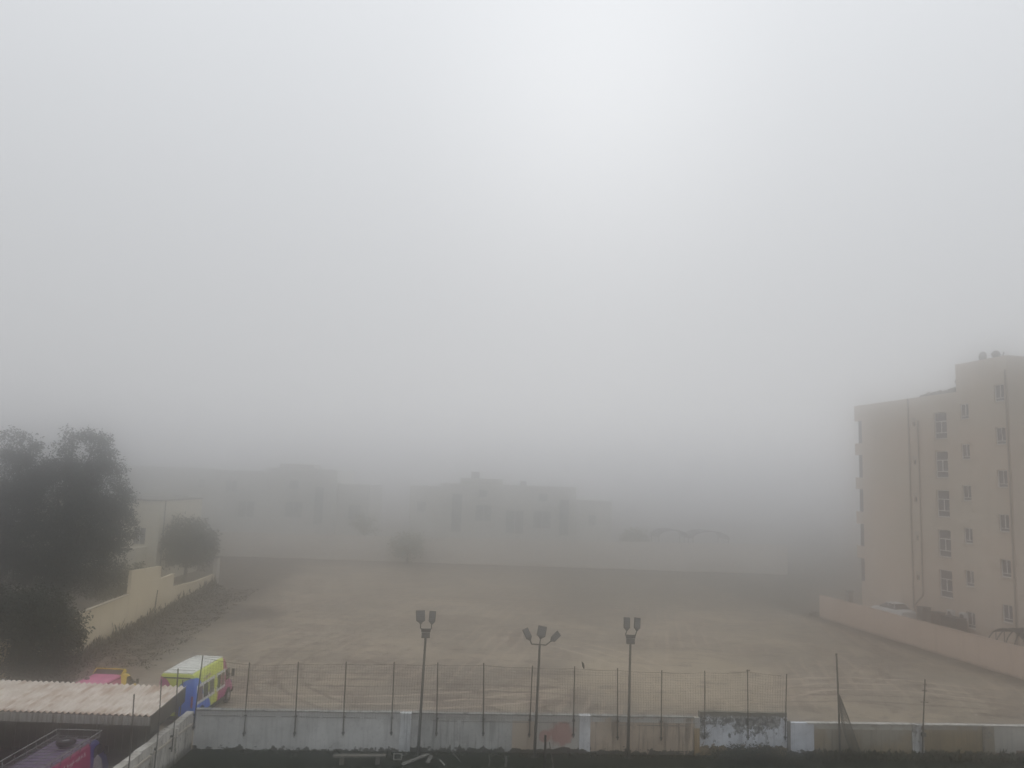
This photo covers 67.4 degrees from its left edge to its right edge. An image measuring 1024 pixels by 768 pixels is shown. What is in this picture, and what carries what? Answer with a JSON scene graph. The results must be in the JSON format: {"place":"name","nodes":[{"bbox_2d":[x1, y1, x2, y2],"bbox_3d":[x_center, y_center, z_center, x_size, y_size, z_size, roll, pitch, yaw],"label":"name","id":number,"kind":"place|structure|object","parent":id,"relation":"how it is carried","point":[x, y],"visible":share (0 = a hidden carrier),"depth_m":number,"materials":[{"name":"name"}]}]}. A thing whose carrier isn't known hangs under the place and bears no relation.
{"place":"outdoors","nodes":[
{"label":"outdoors","id":0,"kind":"place"},
{"bbox_2d":[0,748,131,767],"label":"parking floor","id":1,"kind":"structure","parent":0,"point":[114,758],"depth_m":34.45,"materials":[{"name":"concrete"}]},
{"bbox_2d":[0,729,108,767],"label":"rack van","id":2,"kind":"object","parent":1,"relation":"on","point":[86,753],"visible":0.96,"depth_m":29.59,"materials":[{"name":"paint"}]},
{"bbox_2d":[55,737,76,746],"bbox_3d":[-17.398,13.961,29.965,0.729,0.230,0.730,2,-7,0],"label":"spare wheel","id":3,"kind":"object","parent":2,"relation":"on","point":[65,741],"visible":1,"depth_m":29.78,"materials":[{"name":"black rubber"}]},
{"bbox_2d":[0,679,185,752],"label":"carport","id":4,"kind":"object","parent":1,"relation":"on","point":[31,712],"visible":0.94,"depth_m":34.33,"materials":[{"name":"metal"}]},
{"bbox_2d":[15,494,203,585],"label":"cream house","id":5,"kind":"structure","parent":0,"point":[155,513],"depth_m":88.71,"materials":[{"name":"white paint"}]},
{"bbox_2d":[133,528,145,543],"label":"window","id":6,"kind":"structure","parent":5,"relation":"in","point":[143,530],"depth_m":88.49,"materials":[{"name":"glass"}]},
{"bbox_2d":[0,475,861,597],"bbox_3d":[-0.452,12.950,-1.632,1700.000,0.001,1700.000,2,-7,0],"label":"ground","id":7,"kind":"structure","parent":0,"point":[821,541],"depth_m":271.15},
{"bbox_2d":[0,425,61,592],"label":"broadleaf tree","id":8,"kind":"object","parent":7,"relation":"on","point":[12,495],"visible":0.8,"depth_m":61.75,"materials":[{"name":"green plant"}]},
{"bbox_2d":[0,578,94,682],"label":"round tree","id":9,"kind":"object","parent":7,"relation":"on","point":[39,618],"visible":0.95,"depth_m":42.96,"materials":[{"name":"green plant"}]},
{"bbox_2d":[0,423,144,600],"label":"broadleaf tree","id":10,"kind":"object","parent":7,"relation":"on","point":[76,541],"visible":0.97,"depth_m":61.64,"materials":[{"name":"green plant"}]},
{"bbox_2d":[0,566,213,680],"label":"garden wall","id":11,"kind":"structure","parent":7,"relation":"on","point":[149,588],"depth_m":62.56,"materials":[{"name":"beige paint"}]},
{"bbox_2d":[80,559,149,601],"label":"garden shrub","id":12,"kind":"object","parent":7,"relation":"on","point":[109,593],"visible":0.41,"depth_m":68.78,"materials":[{"name":"green plant"}]},
{"bbox_2d":[113,711,193,767],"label":"side wall","id":13,"kind":"structure","parent":7,"relation":"on","point":[143,756],"depth_m":33.27,"materials":[{"name":"concrete"}]},
{"bbox_2d":[128,694,134,767],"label":"fence post","id":14,"kind":"object","parent":13,"relation":"attached to","point":[131,730],"visible":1,"depth_m":29.91,"materials":[{"name":"metal"}]},
{"bbox_2d":[154,679,161,767],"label":"fence post","id":15,"kind":"object","parent":13,"relation":"attached to","point":[158,723],"visible":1,"depth_m":32.16,"materials":[{"name":"metal"}]},
{"bbox_2d":[169,668,178,751],"bbox_3d":[-14.832,14.328,33.770,0.143,3.502,0.118,2,-7,0],"label":"fence post","id":16,"kind":"object","parent":13,"relation":"attached to","point":[171,747],"visible":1,"depth_m":33.76,"materials":[{"name":"metal"}]},
{"bbox_2d":[192,655,202,729],"bbox_3d":[-14.799,14.521,36.173,0.247,3.363,0.092,2,-7,-4],"label":"fence post","id":17,"kind":"object","parent":13,"relation":"attached to","point":[193,726],"visible":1,"depth_m":36.12,"materials":[{"name":"metal"}]},
{"bbox_2d":[114,465,244,518],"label":"villa","id":18,"kind":"object","parent":7,"relation":"on","point":[166,481],"visible":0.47,"depth_m":138.64,"materials":[{"name":"white paint"}]},
{"bbox_2d":[198,479,204,487],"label":"window","id":19,"kind":"structure","parent":18,"relation":"in","point":[201,483],"depth_m":138.77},
{"bbox_2d":[158,512,224,581],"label":"round tree","id":20,"kind":"object","parent":7,"relation":"on","point":[182,544],"visible":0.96,"depth_m":89.51,"materials":[{"name":"green plant"}]},
{"bbox_2d":[202,463,382,535],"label":"villa","id":21,"kind":"object","parent":7,"relation":"on","point":[301,498],"visible":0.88,"depth_m":129.81,"materials":[{"name":"white paint"}]},
{"bbox_2d":[225,480,236,490],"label":"window","id":22,"kind":"structure","parent":21,"relation":"in","point":[230,485],"depth_m":130.33,"materials":[{"name":"white paint"}]},
{"bbox_2d":[238,501,254,516],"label":"window","id":23,"kind":"structure","parent":21,"relation":"in","point":[246,508],"depth_m":129.85,"materials":[{"name":"white paint"}]},
{"bbox_2d":[284,502,301,517],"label":"window","id":24,"kind":"structure","parent":21,"relation":"in","point":[292,509],"depth_m":129.38,"materials":[{"name":"white paint"}]},
{"bbox_2d":[289,480,298,488],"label":"window","id":25,"kind":"structure","parent":21,"relation":"in","point":[294,484],"depth_m":129.92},
{"bbox_2d":[313,487,323,524],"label":"window","id":26,"kind":"structure","parent":21,"relation":"in","point":[319,491],"depth_m":129.51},
{"bbox_2d":[348,505,359,518],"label":"window","id":27,"kind":"structure","parent":21,"relation":"in","point":[354,510],"depth_m":130.36,"materials":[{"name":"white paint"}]},
{"bbox_2d":[348,510,381,535],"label":"tree","id":28,"kind":"object","parent":7,"relation":"on","point":[365,524],"visible":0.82,"depth_m":122.41,"materials":[{"name":"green plant"}]},
{"bbox_2d":[387,531,426,563],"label":"tree","id":29,"kind":"object","parent":7,"relation":"on","point":[408,546],"visible":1,"depth_m":115.80,"materials":[{"name":"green plant"}]},
{"bbox_2d":[212,530,787,574],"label":"wall","id":30,"kind":"structure","parent":7,"relation":"on","point":[728,558],"depth_m":119.12,"materials":[{"name":"paint"}]},
{"bbox_2d":[408,472,611,540],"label":"villa","id":31,"kind":"object","parent":7,"relation":"on","point":[475,505],"visible":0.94,"depth_m":123.88,"materials":[{"name":"white paint"}]},
{"bbox_2d":[417,501,425,511],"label":"window","id":32,"kind":"structure","parent":31,"relation":"in","point":[421,506],"depth_m":123.64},
{"bbox_2d":[451,494,461,531],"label":"window","id":33,"kind":"structure","parent":31,"relation":"in","point":[456,498],"depth_m":124.12,"materials":[{"name":"glass"}]},
{"bbox_2d":[478,490,486,496],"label":"window","id":34,"kind":"structure","parent":31,"relation":"in","point":[482,493],"depth_m":124.51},
{"bbox_2d":[475,505,491,520],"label":"window","id":35,"kind":"structure","parent":31,"relation":"in","point":[482,512],"depth_m":124.12,"materials":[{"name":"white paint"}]},
{"bbox_2d":[506,511,523,533],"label":"window","id":36,"kind":"structure","parent":31,"relation":"in","point":[514,519],"depth_m":123.97,"materials":[{"name":"white paint"}]},
{"bbox_2d":[533,511,550,527],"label":"window","id":37,"kind":"structure","parent":31,"relation":"in","point":[541,519],"depth_m":124.03,"materials":[{"name":"white paint"}]},
{"bbox_2d":[539,494,547,500],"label":"window","id":38,"kind":"structure","parent":31,"relation":"in","point":[542,497],"depth_m":124.48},
{"bbox_2d":[559,500,568,534],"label":"window","id":39,"kind":"structure","parent":31,"relation":"in","point":[564,504],"depth_m":124.09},
{"bbox_2d":[588,515,595,524],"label":"window","id":40,"kind":"structure","parent":31,"relation":"in","point":[592,518],"depth_m":123.06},
{"bbox_2d":[192,707,1023,757],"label":"boundary wall","id":41,"kind":"structure","parent":7,"relation":"on","point":[322,730],"depth_m":37.15,"materials":[{"name":"grey paint"}]},
{"bbox_2d":[242,662,249,735],"bbox_3d":[-12.538,14.882,36.285,0.120,3.330,0.092,2,-7,-4],"label":"fence post","id":42,"kind":"object","parent":41,"relation":"attached to","point":[244,733],"visible":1,"depth_m":36.26,"materials":[{"name":"metal"}]},
{"bbox_2d":[293,662,298,735],"bbox_3d":[-10.212,14.927,36.440,0.137,3.381,0.092,2,-7,-4],"label":"fence post","id":43,"kind":"object","parent":41,"relation":"attached to","point":[294,732],"visible":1,"depth_m":36.38,"materials":[{"name":"metal"}]},
{"bbox_2d":[342,662,346,735],"bbox_3d":[-7.957,14.974,36.590,0.137,3.361,0.092,2,-7,-4],"label":"fence post","id":44,"kind":"object","parent":41,"relation":"attached to","point":[343,732],"visible":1,"depth_m":36.52,"materials":[{"name":"metal"}]},
{"bbox_2d":[390,662,394,734],"bbox_3d":[-5.694,15.037,36.739,0.120,3.370,0.092,2,-7,-4],"label":"fence post","id":45,"kind":"object","parent":41,"relation":"attached to","point":[391,732],"visible":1,"depth_m":36.68,"materials":[{"name":"metal"}]},
{"bbox_2d":[435,662,438,735],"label":"fence post","id":46,"kind":"object","parent":41,"relation":"attached to","point":[436,732],"visible":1,"depth_m":36.83,"materials":[{"name":"metal"}]},
{"bbox_2d":[482,663,484,735],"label":"fence post","id":47,"kind":"object","parent":41,"relation":"attached to","point":[483,733],"visible":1,"depth_m":36.96,"materials":[{"name":"metal"}]},
{"bbox_2d":[199,658,785,724],"bbox_3d":[-0.558,14.870,37.057,28.296,2.664,0.060,2,-7,-4],"label":"fence net","id":48,"kind":"object","parent":47,"relation":"attached to","point":[534,697],"visible":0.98,"depth_m":36.96,"materials":[{"name":"metal"}]},
{"bbox_2d":[528,666,532,736],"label":"fence post","id":49,"kind":"object","parent":41,"relation":"attached to","point":[529,734],"visible":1,"depth_m":37.11,"materials":[{"name":"metal"}]},
{"bbox_2d":[572,666,574,737],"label":"fence post","id":50,"kind":"object","parent":41,"relation":"attached to","point":[573,734],"visible":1,"depth_m":37.26,"materials":[{"name":"metal"}]},
{"bbox_2d":[616,668,618,739],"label":"fence post","id":51,"kind":"object","parent":41,"relation":"attached to","point":[617,721],"visible":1,"depth_m":37.36,"materials":[{"name":"metal"}]},
{"bbox_2d":[660,670,662,740],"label":"fence post","id":52,"kind":"object","parent":41,"relation":"attached to","point":[661,722],"visible":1,"depth_m":37.49,"materials":[{"name":"metal"}]},
{"bbox_2d":[703,671,705,738],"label":"fence post","id":53,"kind":"object","parent":41,"relation":"attached to","point":[704,736],"visible":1,"depth_m":37.67,"materials":[{"name":"metal"}]},
{"bbox_2d":[746,669,749,739],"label":"fence post","id":54,"kind":"object","parent":41,"relation":"attached to","point":[748,718],"visible":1,"depth_m":37.75,"materials":[{"name":"metal"}]},
{"bbox_2d":[783,674,786,739],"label":"fence post","id":55,"kind":"object","parent":41,"relation":"attached to","point":[785,719],"visible":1,"depth_m":37.93,"materials":[{"name":"metal"}]},
{"bbox_2d":[619,526,651,541],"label":"tree","id":56,"kind":"object","parent":7,"relation":"on","point":[637,536],"visible":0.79,"depth_m":122.94,"materials":[{"name":"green plant"}]},
{"bbox_2d":[651,528,689,542],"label":"car canopy","id":57,"kind":"object","parent":7,"relation":"on","point":[657,532],"visible":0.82,"depth_m":126.39,"materials":[{"name":"metal"}]},
{"bbox_2d":[684,529,729,543],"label":"car canopy","id":58,"kind":"object","parent":7,"relation":"on","point":[692,533],"visible":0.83,"depth_m":126.30,"materials":[{"name":"metal"}]},
{"bbox_2d":[819,595,1023,679],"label":"compound wall","id":59,"kind":"structure","parent":7,"relation":"on","point":[991,654],"depth_m":64.54,"materials":[{"name":"beige paint"}]},
{"bbox_2d":[0,0,1023,504],"label":"sky","id":60,"kind":"structure","parent":0,"point":[619,248],"materials":[{"name":"grey"}]},
{"bbox_2d":[2,552,1023,749],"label":"lot","id":61,"kind":"structure","parent":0,"point":[321,613],"depth_m":61.20,"materials":[{"name":"sand"}]},
{"bbox_2d":[76,667,138,685],"bbox_3d":[-21.525,16.214,39.742,2.080,2.330,6.200,2,-7,1],"label":"pink van","id":62,"kind":"object","parent":61,"relation":"on","point":[113,676],"visible":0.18,"depth_m":40.70,"materials":[{"name":"paint"}]},
{"bbox_2d":[36,575,225,681],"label":"weeds","id":63,"kind":"object","parent":61,"relation":"on","point":[100,644],"visible":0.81,"depth_m":62.45,"materials":[{"name":"plant"}]},
{"bbox_2d":[80,588,257,669],"bbox_3d":[-28.208,20.467,67.243,5.756,0.266,36.506,3,-7,-7],"label":"scrub","id":64,"kind":"object","parent":61,"relation":"on","point":[98,660],"visible":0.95,"depth_m":61.31,"materials":[{"name":"plant"}]},
{"bbox_2d":[159,655,234,720],"bbox_3d":[-17.133,16.470,41.956,2.460,2.672,5.680,2,-7,1],"label":"minibus","id":65,"kind":"object","parent":61,"relation":"on","point":[189,673],"visible":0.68,"depth_m":40.65,"materials":[{"name":"yellow paint"}]},
{"bbox_2d":[213,556,220,583],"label":"gate pier","id":66,"kind":"structure","parent":61,"relation":"on","point":[216,566],"depth_m":87.27,"materials":[{"name":"grey concrete"}]},
{"bbox_2d":[809,611,819,617],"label":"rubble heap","id":67,"kind":"object","parent":61,"relation":"on","point":[816,614],"visible":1,"depth_m":80.66,"materials":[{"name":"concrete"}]},
{"bbox_2d":[170,749,1023,767],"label":"turf","id":68,"kind":"structure","parent":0,"point":[216,758],"depth_m":35.82,"materials":[{"name":"plant"}]},
{"bbox_2d":[333,754,385,764],"bbox_3d":[-6.920,17.016,34.816,2.350,0.380,0.280,3,-7,-7],"label":"bench","id":69,"kind":"object","parent":68,"relation":"on","point":[343,756],"visible":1,"depth_m":34.77,"materials":[{"name":"concrete"}]},
{"bbox_2d":[401,753,429,764],"bbox_3d":[-4.429,17.231,35.275,0.200,0.150,1.524,-5,-10,43],"label":"plank","id":70,"kind":"object","parent":68,"relation":"on","point":[415,759],"visible":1,"depth_m":35.25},
{"bbox_2d":[414,610,435,756],"bbox_3d":[-4.253,14.182,36.533,0.975,6.615,0.415,2,-7,-4],"label":"floodlight","id":71,"kind":"object","parent":68,"relation":"on","point":[420,619],"visible":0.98,"depth_m":36.67,"materials":[{"name":"metal"}]},
{"bbox_2d":[522,625,560,757],"bbox_3d":[1.371,14.716,36.875,1.924,6.031,0.447,3,-7,-7],"label":"floodlight","id":72,"kind":"object","parent":68,"relation":"on","point":[541,633],"visible":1,"depth_m":37.01,"materials":[{"name":"metal"}]},
{"bbox_2d":[543,735,545,767],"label":"stake","id":73,"kind":"object","parent":68,"relation":"on","point":[544,765],"visible":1,"depth_m":34.89,"materials":[{"name":"grey metal"}]},
{"bbox_2d":[198,748,1023,765],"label":"undergrowth","id":74,"kind":"object","parent":68,"relation":"on","point":[1011,758],"visible":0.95,"depth_m":37.60,"materials":[{"name":"plant"}]},
{"bbox_2d":[624,617,640,758],"bbox_3d":[5.779,14.656,37.157,0.860,6.524,0.394,2,-7,-4],"label":"floodlight","id":75,"kind":"object","parent":68,"relation":"on","point":[630,640],"visible":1,"depth_m":37.22,"materials":[{"name":"metal"}]},
{"bbox_2d":[707,741,809,765],"bbox_3d":[11.711,17.867,36.917,5.008,1.308,1.354,2,-7,0],"label":"hedge bush","id":76,"kind":"object","parent":68,"relation":"on","point":[764,751],"visible":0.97,"depth_m":36.73,"materials":[{"name":"green plant"}]},
{"bbox_2d":[835,653,840,755],"bbox_3d":[16.096,15.880,37.893,0.190,4.995,0.104,2,-7,-4],"label":"fence post","id":77,"kind":"object","parent":68,"relation":"on","point":[839,736],"visible":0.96,"depth_m":37.84,"materials":[{"name":"metal"}]},
{"bbox_2d":[839,694,864,759],"bbox_3d":[16.698,16.846,37.705,1.303,3.080,0.193,2,-7,-4],"label":"net remnant","id":78,"kind":"object","parent":77,"relation":"hanging from","point":[841,704],"visible":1,"depth_m":37.67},
{"bbox_2d":[921,679,927,758],"bbox_3d":[20.470,16.637,38.101,0.427,3.855,0.120,2,-7,-4],"label":"fence post","id":79,"kind":"object","parent":68,"relation":"on","point":[923,734],"visible":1,"depth_m":38.05,"materials":[{"name":"metal"}]},
{"bbox_2d":[916,606,930,622],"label":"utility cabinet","id":80,"kind":"object","parent":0,"point":[923,613],"visible":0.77,"depth_m":69.26,"materials":[{"name":"metal"}]},
{"bbox_2d":[930,611,944,624],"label":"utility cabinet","id":81,"kind":"object","parent":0,"point":[935,617],"visible":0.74,"depth_m":67.49,"materials":[{"name":"metal"}]},
{"bbox_2d":[940,615,966,631],"bbox_3d":[37.623,20.599,65.429,1.080,1.470,1.880,3,-7,-11],"label":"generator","id":82,"kind":"object","parent":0,"point":[954,622],"visible":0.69,"depth_m":64.82,"materials":[{"name":"metal"}]},
{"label":"courtyard","id":83,"kind":"structure","parent":0,"visible":0},
{"bbox_2d":[845,590,853,602],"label":"gate pillar","id":84,"kind":"structure","parent":83,"relation":"on","point":[849,595],"depth_m":77.29,"materials":[{"name":"grey concrete"}]},
{"bbox_2d":[871,602,916,618],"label":"parked car","id":85,"kind":"object","parent":83,"relation":"on","point":[900,608],"visible":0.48,"depth_m":71.90,"materials":[{"name":"white paint"}]},
{"bbox_2d":[854,355,1023,646],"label":"apartment block","id":86,"kind":"structure","parent":83,"relation":"on","point":[940,486],"depth_m":68.09,"materials":[{"name":"white paint"}]},
{"bbox_2d":[858,421,861,442],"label":"bay window","id":87,"kind":"structure","parent":86,"relation":"in","point":[859,422],"depth_m":81.33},
{"bbox_2d":[859,455,862,476],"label":"bay window","id":88,"kind":"structure","parent":86,"relation":"in","point":[860,456],"depth_m":80.88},
{"bbox_2d":[860,489,863,511],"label":"bay window","id":89,"kind":"structure","parent":86,"relation":"in","point":[861,490],"depth_m":80.44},
{"bbox_2d":[860,524,863,545],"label":"bay window","id":90,"kind":"structure","parent":86,"relation":"in","point":[862,525],"depth_m":79.98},
{"bbox_2d":[861,558,864,580],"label":"bay window","id":91,"kind":"structure","parent":86,"relation":"in","point":[862,559],"depth_m":79.55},
{"bbox_2d":[933,412,946,439],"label":"window","id":92,"kind":"structure","parent":86,"relation":"in","point":[940,418],"depth_m":70.03,"materials":[{"name":"glass"}]},
{"bbox_2d":[934,451,948,478],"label":"window","id":93,"kind":"structure","parent":86,"relation":"in","point":[941,456],"depth_m":69.56,"materials":[{"name":"glass"}]},
{"bbox_2d":[936,490,950,518],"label":"window","id":94,"kind":"structure","parent":86,"relation":"in","point":[943,495],"depth_m":69.15,"materials":[{"name":"glass"}]},
{"bbox_2d":[937,529,951,558],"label":"window","id":95,"kind":"structure","parent":86,"relation":"in","point":[944,535],"depth_m":68.71,"materials":[{"name":"glass"}]},
{"bbox_2d":[938,569,953,599],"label":"window","id":96,"kind":"structure","parent":86,"relation":"in","point":[945,575],"depth_m":68.26,"materials":[{"name":"glass"}]},
{"bbox_2d":[959,403,969,420],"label":"window","id":97,"kind":"structure","parent":86,"relation":"in","point":[964,407],"depth_m":67.25,"materials":[{"name":"glass"}]},
{"bbox_2d":[960,444,969,460],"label":"window","id":98,"kind":"structure","parent":86,"relation":"in","point":[965,447],"depth_m":66.93,"materials":[{"name":"glass"}]},
{"bbox_2d":[961,485,971,501],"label":"window","id":99,"kind":"structure","parent":86,"relation":"in","point":[966,488],"depth_m":66.52,"materials":[{"name":"glass"}]},
{"bbox_2d":[962,527,972,544],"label":"window","id":100,"kind":"structure","parent":86,"relation":"in","point":[968,531],"depth_m":66.03,"materials":[{"name":"glass"}]},
{"bbox_2d":[964,570,974,588],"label":"window","id":101,"kind":"structure","parent":86,"relation":"in","point":[969,574],"depth_m":65.67,"materials":[{"name":"glass"}]},
{"bbox_2d":[967,611,975,630],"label":"window","id":102,"kind":"structure","parent":86,"relation":"in","point":[971,616],"depth_m":65.27,"materials":[{"name":"glass"}]},
{"bbox_2d":[978,352,986,359],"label":"satellite dish","id":103,"kind":"object","parent":86,"relation":"on","point":[982,355],"visible":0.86,"depth_m":66.98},
{"bbox_2d":[991,351,1000,357],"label":"satellite dish","id":104,"kind":"object","parent":86,"relation":"on","point":[995,354],"visible":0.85,"depth_m":65.67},
{"bbox_2d":[993,384,1004,402],"bbox_3d":[40.413,0.778,63.661,0.290,1.510,1.200,3,-7,-11],"label":"window","id":105,"kind":"structure","parent":86,"relation":"in","point":[999,389],"depth_m":63.77,"materials":[{"name":"glass"}]},
{"bbox_2d":[994,427,1006,445],"bbox_3d":[40.284,4.311,63.245,0.290,1.510,1.200,3,-7,-11],"label":"window","id":106,"kind":"structure","parent":86,"relation":"in","point":[1001,432],"depth_m":63.33,"materials":[{"name":"glass"}]},
{"bbox_2d":[998,470,1008,488],"bbox_3d":[40.156,7.795,62.835,0.290,1.510,1.200,3,-7,-11],"label":"window","id":107,"kind":"structure","parent":86,"relation":"in","point":[1002,474],"depth_m":62.87,"materials":[{"name":"glass"}]},
{"bbox_2d":[997,514,1009,533],"bbox_3d":[40.027,11.348,62.417,0.290,1.510,1.200,3,-7,-11],"label":"window","id":108,"kind":"structure","parent":86,"relation":"in","point":[1004,518],"depth_m":62.52,"materials":[{"name":"glass"}]},
{"bbox_2d":[999,559,1011,578],"bbox_3d":[39.896,14.921,61.996,0.290,1.510,1.200,3,-7,-11],"label":"window","id":109,"kind":"structure","parent":86,"relation":"in","point":[1005,564],"depth_m":62.09,"materials":[{"name":"glass"}]},
{"bbox_2d":[1001,604,1013,624],"bbox_3d":[39.755,18.462,61.563,0.290,1.510,1.200,3,-7,-11],"label":"window","id":110,"kind":"structure","parent":86,"relation":"in","point":[1007,609],"depth_m":61.64,"materials":[{"name":"glass"}]},
{"bbox_2d":[959,612,967,631],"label":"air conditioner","id":111,"kind":"object","parent":83,"relation":"on","point":[963,615],"visible":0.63,"depth_m":65.30,"materials":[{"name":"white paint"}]},
{"bbox_2d":[988,628,1023,644],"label":"canopy","id":112,"kind":"object","parent":83,"relation":"on","point":[1019,632],"visible":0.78,"depth_m":58.10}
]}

